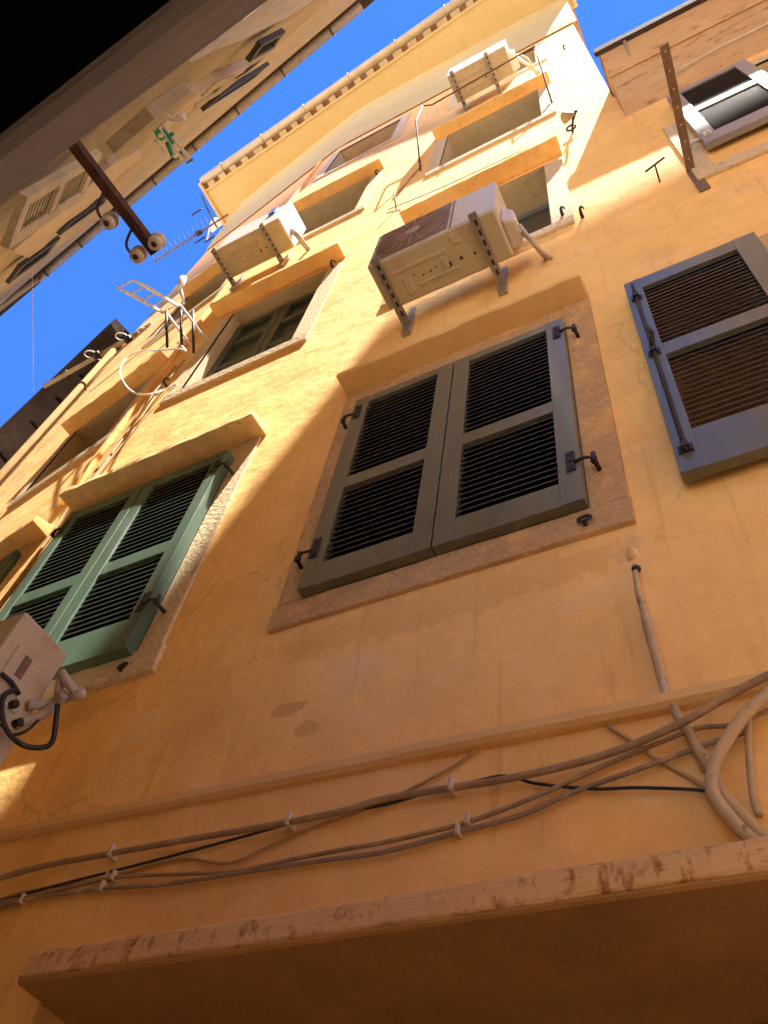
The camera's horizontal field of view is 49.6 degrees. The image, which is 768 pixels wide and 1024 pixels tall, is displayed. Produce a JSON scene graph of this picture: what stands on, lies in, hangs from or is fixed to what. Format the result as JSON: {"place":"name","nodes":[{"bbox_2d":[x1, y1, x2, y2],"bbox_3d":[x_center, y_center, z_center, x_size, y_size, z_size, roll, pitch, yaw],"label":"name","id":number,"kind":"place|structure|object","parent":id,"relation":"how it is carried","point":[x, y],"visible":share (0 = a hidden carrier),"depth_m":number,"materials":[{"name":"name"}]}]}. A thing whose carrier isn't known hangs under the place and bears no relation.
{"place":"outdoors","nodes":[
{"label":"outdoors","id":0,"kind":"place"},
{"bbox_2d":[0,318,130,482],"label":"dark eaved house","id":1,"kind":"structure","parent":0,"point":[22,425],"depth_m":12.01,"materials":[{"name":"beige paint"}]},
{"bbox_2d":[0,0,267,198],"bbox_3d":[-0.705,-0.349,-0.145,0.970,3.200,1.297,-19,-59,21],"label":"canopied house","id":2,"kind":"structure","parent":0,"point":[72,72],"depth_m":0.67,"materials":[{"name":"paint"}]},
{"bbox_2d":[0,0,687,426],"label":"sky","id":3,"kind":"structure","parent":0,"point":[71,306],"materials":[{"name":"blue"}]},
{"label":"ground","id":4,"kind":"structure","parent":0,"visible":0},
{"bbox_2d":[0,0,374,315],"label":"tan house","id":5,"kind":"structure","parent":4,"relation":"on","point":[49,221],"depth_m":4.63,"materials":[{"name":"paint"}]},
{"bbox_2d":[32,277,33,391],"bbox_3d":[-3.649,-1.910,8.689,0.057,0.505,1.216,6,-54,4],"label":"overhead wire","id":6,"kind":"object","parent":5,"relation":"attached to","point":[32,318],"visible":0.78,"depth_m":8.57,"materials":[{"name":"white plastic"}]},
{"bbox_2d":[68,140,165,262],"bbox_3d":[-0.898,-1.007,2.668,0.137,0.060,0.450,-29,-63,26],"label":"insulator bar","id":7,"kind":"object","parent":5,"relation":"attached to","point":[153,243],"visible":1,"depth_m":2.68,"materials":[{"name":"metal"}]},
{"bbox_2d":[153,124,193,164],"bbox_3d":[-1.085,-1.837,4.109,0.122,0.079,0.302,-27,-62,25],"label":"clothes line","id":8,"kind":"object","parent":5,"relation":"attached to","point":[161,136],"visible":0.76,"depth_m":4.12,"materials":[{"name":"green plastic"}]},
{"bbox_2d":[164,113,185,122],"bbox_3d":[-0.944,-1.740,3.573,0.198,0.061,0.058,33,-56,-15],"label":"swan neck lamp","id":9,"kind":"object","parent":5,"relation":"attached to","point":[180,118],"visible":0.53,"depth_m":3.57,"materials":[{"name":"white ceramic"}]},
{"bbox_2d":[0,0,767,1023],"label":"yellow house","id":10,"kind":"structure","parent":4,"relation":"on","point":[326,536],"depth_m":2.64,"materials":[{"name":"paint"}]},
{"bbox_2d":[0,516,53,589],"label":"window","id":11,"kind":"structure","parent":10,"relation":"in","point":[23,539],"depth_m":4.86,"materials":[{"name":"stone"}]},
{"bbox_2d":[0,612,85,766],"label":"air conditioner","id":12,"kind":"object","parent":10,"relation":"attached to","point":[32,655],"visible":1,"depth_m":2.69,"materials":[{"name":"beige metal"}]},
{"bbox_2d":[0,348,115,481],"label":"downpipe","id":13,"kind":"object","parent":10,"relation":"attached to","point":[23,450],"visible":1,"depth_m":8.69,"materials":[{"name":"beige metal"}]},
{"bbox_2d":[0,373,169,602],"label":"wall cable","id":14,"kind":"object","parent":10,"relation":"attached to","point":[103,461],"depth_m":5.39,"materials":[{"name":"beige plastic"}]},
{"bbox_2d":[6,351,167,509],"bbox_3d":[-2.304,-0.586,6.752,1.276,1.250,0.428,-28,-63,25],"label":"window","id":15,"kind":"structure","parent":10,"relation":"in","point":[89,427],"depth_m":7.07,"materials":[{"name":"stone"}]},
{"bbox_2d":[0,365,176,607],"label":"wall cable","id":16,"kind":"object","parent":10,"relation":"attached to","point":[47,540],"depth_m":4.71,"materials":[{"name":"beige plastic"}]},
{"bbox_2d":[0,360,184,610],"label":"wall cable","id":17,"kind":"object","parent":10,"relation":"attached to","point":[130,433],"depth_m":5.47,"materials":[{"name":"beige plastic"}]},
{"bbox_2d":[42,322,151,387],"bbox_3d":[-3.589,-1.990,10.489,1.777,0.359,0.267,-19,-59,21],"label":"line rod","id":18,"kind":"object","parent":10,"relation":"attached to","point":[126,339],"visible":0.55,"depth_m":10.53,"materials":[{"name":"brown metal"}]},
{"bbox_2d":[89,316,186,394],"bbox_3d":[-2.070,-1.158,7.072,2.723,2.828,0.223,-32,-64,27],"label":"loose cable","id":19,"kind":"object","parent":10,"relation":"attached to","point":[135,355],"visible":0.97,"depth_m":7.78,"materials":[{"name":"white plastic"}]},
{"bbox_2d":[29,410,268,699],"bbox_3d":[-1.343,0.215,3.926,1.346,1.774,0.152,-19,-59,21],"label":"window","id":20,"kind":"structure","parent":10,"relation":"in","point":[242,435],"depth_m":4.03,"materials":[{"name":"stone"}]},
{"bbox_2d":[117,279,206,353],"bbox_3d":[-1.645,-1.492,6.249,0.158,0.546,0.714,-19,-59,21],"label":"clothes airer","id":21,"kind":"object","parent":10,"relation":"attached to","point":[165,312],"visible":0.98,"depth_m":6.25,"materials":[{"name":"white metal"}]},
{"bbox_2d":[163,377,169,387],"bbox_3d":[-1.599,-0.957,6.108,0.036,0.068,0.063,-19,-59,21],"label":"wall hook","id":22,"kind":"object","parent":10,"relation":"attached to","point":[165,384],"depth_m":6.09,"materials":[{"name":"black metal"}]},
{"bbox_2d":[178,275,186,304],"bbox_3d":[-1.588,-1.756,6.563,0.060,0.251,0.174,-19,-59,21],"label":"flood lamp","id":23,"kind":"object","parent":10,"relation":"attached to","point":[182,281],"visible":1,"depth_m":6.53,"materials":[{"name":"white plastic"}]},
{"bbox_2d":[141,261,227,348],"bbox_3d":[-1.928,-2.372,9.220,1.276,1.510,0.428,-28,-63,25],"label":"window","id":24,"kind":"structure","parent":10,"relation":"in","point":[208,283],"depth_m":9.72,"materials":[{"name":"stone"}]},
{"bbox_2d":[153,195,227,266],"bbox_3d":[-2.966,-5.146,14.232,1.854,3.505,0.624,-33,-65,27],"label":"tv aerial","id":25,"kind":"object","parent":10,"relation":"attached to","point":[199,232],"visible":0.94,"depth_m":12.81,"materials":[{"name":"grey metal"}]},
{"bbox_2d":[207,218,221,239],"bbox_3d":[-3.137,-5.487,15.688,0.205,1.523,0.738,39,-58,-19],"label":"cable box","id":26,"kind":"object","parent":10,"relation":"attached to","point":[212,228],"visible":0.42,"depth_m":15.94,"materials":[{"name":"white plastic"}]},
{"bbox_2d":[0,750,475,899],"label":"wall cable","id":27,"kind":"object","parent":10,"relation":"attached to","point":[440,773],"depth_m":2.08,"materials":[{"name":"plastic"}]},
{"bbox_2d":[159,241,346,405],"bbox_3d":[-0.951,-1.397,6.284,1.275,1.715,0.293,-19,-59,21],"label":"window","id":28,"kind":"structure","parent":10,"relation":"in","point":[283,320],"depth_m":6.57,"materials":[{"name":"stone"}]},
{"bbox_2d":[210,202,310,291],"bbox_3d":[-1.103,-2.515,7.755,0.838,0.674,0.408,-19,-59,21],"label":"air conditioner","id":29,"kind":"object","parent":10,"relation":"attached to","point":[276,232],"visible":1,"depth_m":7.61,"materials":[{"name":"white metal"}]},
{"bbox_2d":[293,158,384,241],"bbox_3d":[-0.586,-3.064,8.726,1.230,1.610,0.428,-19,-59,21],"label":"window","id":30,"kind":"structure","parent":10,"relation":"in","point":[350,194],"depth_m":9.21,"materials":[{"name":"stone"}]},
{"bbox_2d":[0,774,704,900],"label":"wall cable","id":31,"kind":"object","parent":10,"relation":"attached to","point":[403,800],"depth_m":2.00,"materials":[{"name":"black rubber"}]},
{"bbox_2d":[313,112,410,182],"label":"window","id":32,"kind":"structure","parent":10,"relation":"in","point":[393,130],"depth_m":11.65,"materials":[{"name":"stone"}]},
{"bbox_2d":[0,729,744,907],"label":"wall cable","id":33,"kind":"object","parent":10,"relation":"attached to","point":[459,831],"depth_m":1.88,"materials":[{"name":"plastic"}]},
{"bbox_2d":[0,671,767,880],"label":"wall cable","id":34,"kind":"object","parent":10,"relation":"attached to","point":[291,821],"depth_m":1.95,"materials":[{"name":"plastic"}]},
{"bbox_2d":[0,708,767,902],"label":"wall cable","id":35,"kind":"object","parent":10,"relation":"attached to","point":[114,877],"depth_m":1.88,"materials":[{"name":"plastic"}]},
{"bbox_2d":[267,272,635,633],"bbox_3d":[0.247,-0.348,3.319,1.274,1.803,0.135,-19,-59,21],"label":"window","id":36,"kind":"structure","parent":10,"relation":"in","point":[610,504],"depth_m":3.09,"materials":[{"name":"wood"}]},
{"bbox_2d":[368,182,553,337],"bbox_3d":[0.419,-1.431,4.570,0.914,0.664,0.441,-19,-59,21],"label":"air conditioner","id":37,"kind":"object","parent":10,"relation":"attached to","point":[468,234],"visible":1,"depth_m":4.42,"materials":[{"name":"metal"}]},
{"bbox_2d":[388,140,542,209],"bbox_3d":[0.650,-2.793,6.897,1.452,0.307,0.024,-19,-59,21],"label":"sagging wire","id":38,"kind":"object","parent":10,"relation":"attached to","point":[461,178],"visible":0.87,"depth_m":6.79,"materials":[{"name":"black metal"}]},
{"bbox_2d":[392,45,552,199],"bbox_3d":[0.845,-3.883,8.167,1.562,2.460,0.316,-19,-59,21],"label":"hood rail","id":39,"kind":"object","parent":10,"relation":"attached to","point":[549,94],"visible":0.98,"depth_m":8.61,"materials":[{"name":"metal"}]},
{"bbox_2d":[381,134,574,307],"bbox_3d":[0.673,-1.902,5.661,1.265,1.739,0.421,-19,-59,21],"label":"window","id":40,"kind":"structure","parent":10,"relation":"in","point":[536,197],"depth_m":6.06,"materials":[{"name":"paint"}]},
{"bbox_2d":[425,70,556,177],"bbox_3d":[1.076,-3.662,8.095,1.280,1.620,0.428,-19,-59,21],"label":"window","id":41,"kind":"structure","parent":10,"relation":"in","point":[528,103],"depth_m":8.55,"materials":[{"name":"stone"}]},
{"bbox_2d":[447,40,540,112],"bbox_3d":[1.233,-4.958,9.350,0.956,0.654,0.476,-19,-59,21],"label":"air conditioner","id":42,"kind":"object","parent":10,"relation":"attached to","point":[465,72],"visible":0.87,"depth_m":9.20,"materials":[{"name":"white metal"}]},
{"bbox_2d":[447,42,546,110],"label":"window","id":43,"kind":"structure","parent":10,"relation":"in","point":[531,54],"depth_m":10.14,"materials":[{"name":"stone"}]},
{"bbox_2d":[559,205,564,215],"bbox_3d":[1.051,-1.768,4.880,0.036,0.068,0.063,-19,-59,21],"label":"wall hook","id":44,"kind":"object","parent":10,"relation":"attached to","point":[561,210],"depth_m":4.86,"materials":[{"name":"black metal"}]},
{"bbox_2d":[560,110,577,132],"bbox_3d":[1.399,-2.969,6.315,0.134,0.285,0.171,3,-54,7],"label":"wall lamp","id":45,"kind":"object","parent":10,"relation":"attached to","point":[566,117],"visible":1,"depth_m":6.22,"materials":[{"name":"orange metal"}]},
{"bbox_2d":[578,205,584,218],"bbox_3d":[1.124,-1.707,4.714,0.036,0.068,0.063,-19,-59,21],"label":"wall hook","id":46,"kind":"object","parent":10,"relation":"attached to","point":[581,207],"depth_m":4.70,"materials":[{"name":"black metal"}]},
{"bbox_2d":[606,724,704,788],"bbox_3d":[0.579,0.518,1.761,0.200,0.224,0.013,-19,-59,21],"label":"wall cable","id":47,"kind":"object","parent":10,"relation":"attached to","point":[666,764],"depth_m":1.74,"materials":[{"name":"grey plastic"}]},
{"bbox_2d":[626,546,704,773],"bbox_3d":[0.662,0.308,2.015,0.061,0.800,0.112,29,-55,-12],"label":"wall pipe","id":48,"kind":"object","parent":10,"relation":"attached to","point":[690,735],"depth_m":1.98,"materials":[{"name":"paint"}]},
{"bbox_2d":[692,744,767,836],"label":"conduit","id":49,"kind":"object","parent":10,"relation":"attached to","point":[734,804],"visible":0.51,"depth_m":1.57,"materials":[{"name":"beige plastic"}]},
{"bbox_2d":[704,686,767,839],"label":"conduit","id":50,"kind":"object","parent":10,"relation":"attached to","point":[722,808],"visible":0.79,"depth_m":1.62,"materials":[{"name":"beige plastic"}]},
{"bbox_2d":[744,719,763,817],"bbox_3d":[0.731,0.492,1.645,0.050,0.244,0.019,-19,-59,21],"label":"conduit","id":51,"kind":"object","parent":10,"relation":"attached to","point":[752,786],"visible":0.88,"depth_m":1.62,"materials":[{"name":"beige plastic"}]},
{"bbox_2d":[593,0,767,483],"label":"orange house","id":52,"kind":"structure","parent":4,"relation":"on","point":[719,51],"depth_m":4.07,"materials":[{"name":"paint"}]},
{"bbox_2d":[645,157,664,182],"bbox_3d":[1.498,-1.859,4.552,0.123,0.109,0.107,-19,-59,21],"label":"shutter stop","id":53,"kind":"object","parent":52,"relation":"attached to","point":[654,164],"visible":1,"depth_m":4.53,"materials":[{"name":"black metal"}]},
{"bbox_2d":[659,42,710,192],"bbox_3d":[1.505,-1.982,4.173,0.054,0.425,0.653,-16,-58,19],"label":"wall bracket","id":54,"kind":"object","parent":52,"relation":"attached to","point":[702,185],"depth_m":4.29,"materials":[{"name":"brown metal"}]},
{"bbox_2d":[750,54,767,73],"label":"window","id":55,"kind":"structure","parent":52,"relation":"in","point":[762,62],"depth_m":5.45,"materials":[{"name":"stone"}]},
{"bbox_2d":[758,233,767,249],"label":"window","id":56,"kind":"structure","parent":52,"relation":"in","point":[764,238],"depth_m":3.41,"materials":[{"name":"paint"}]}
]}

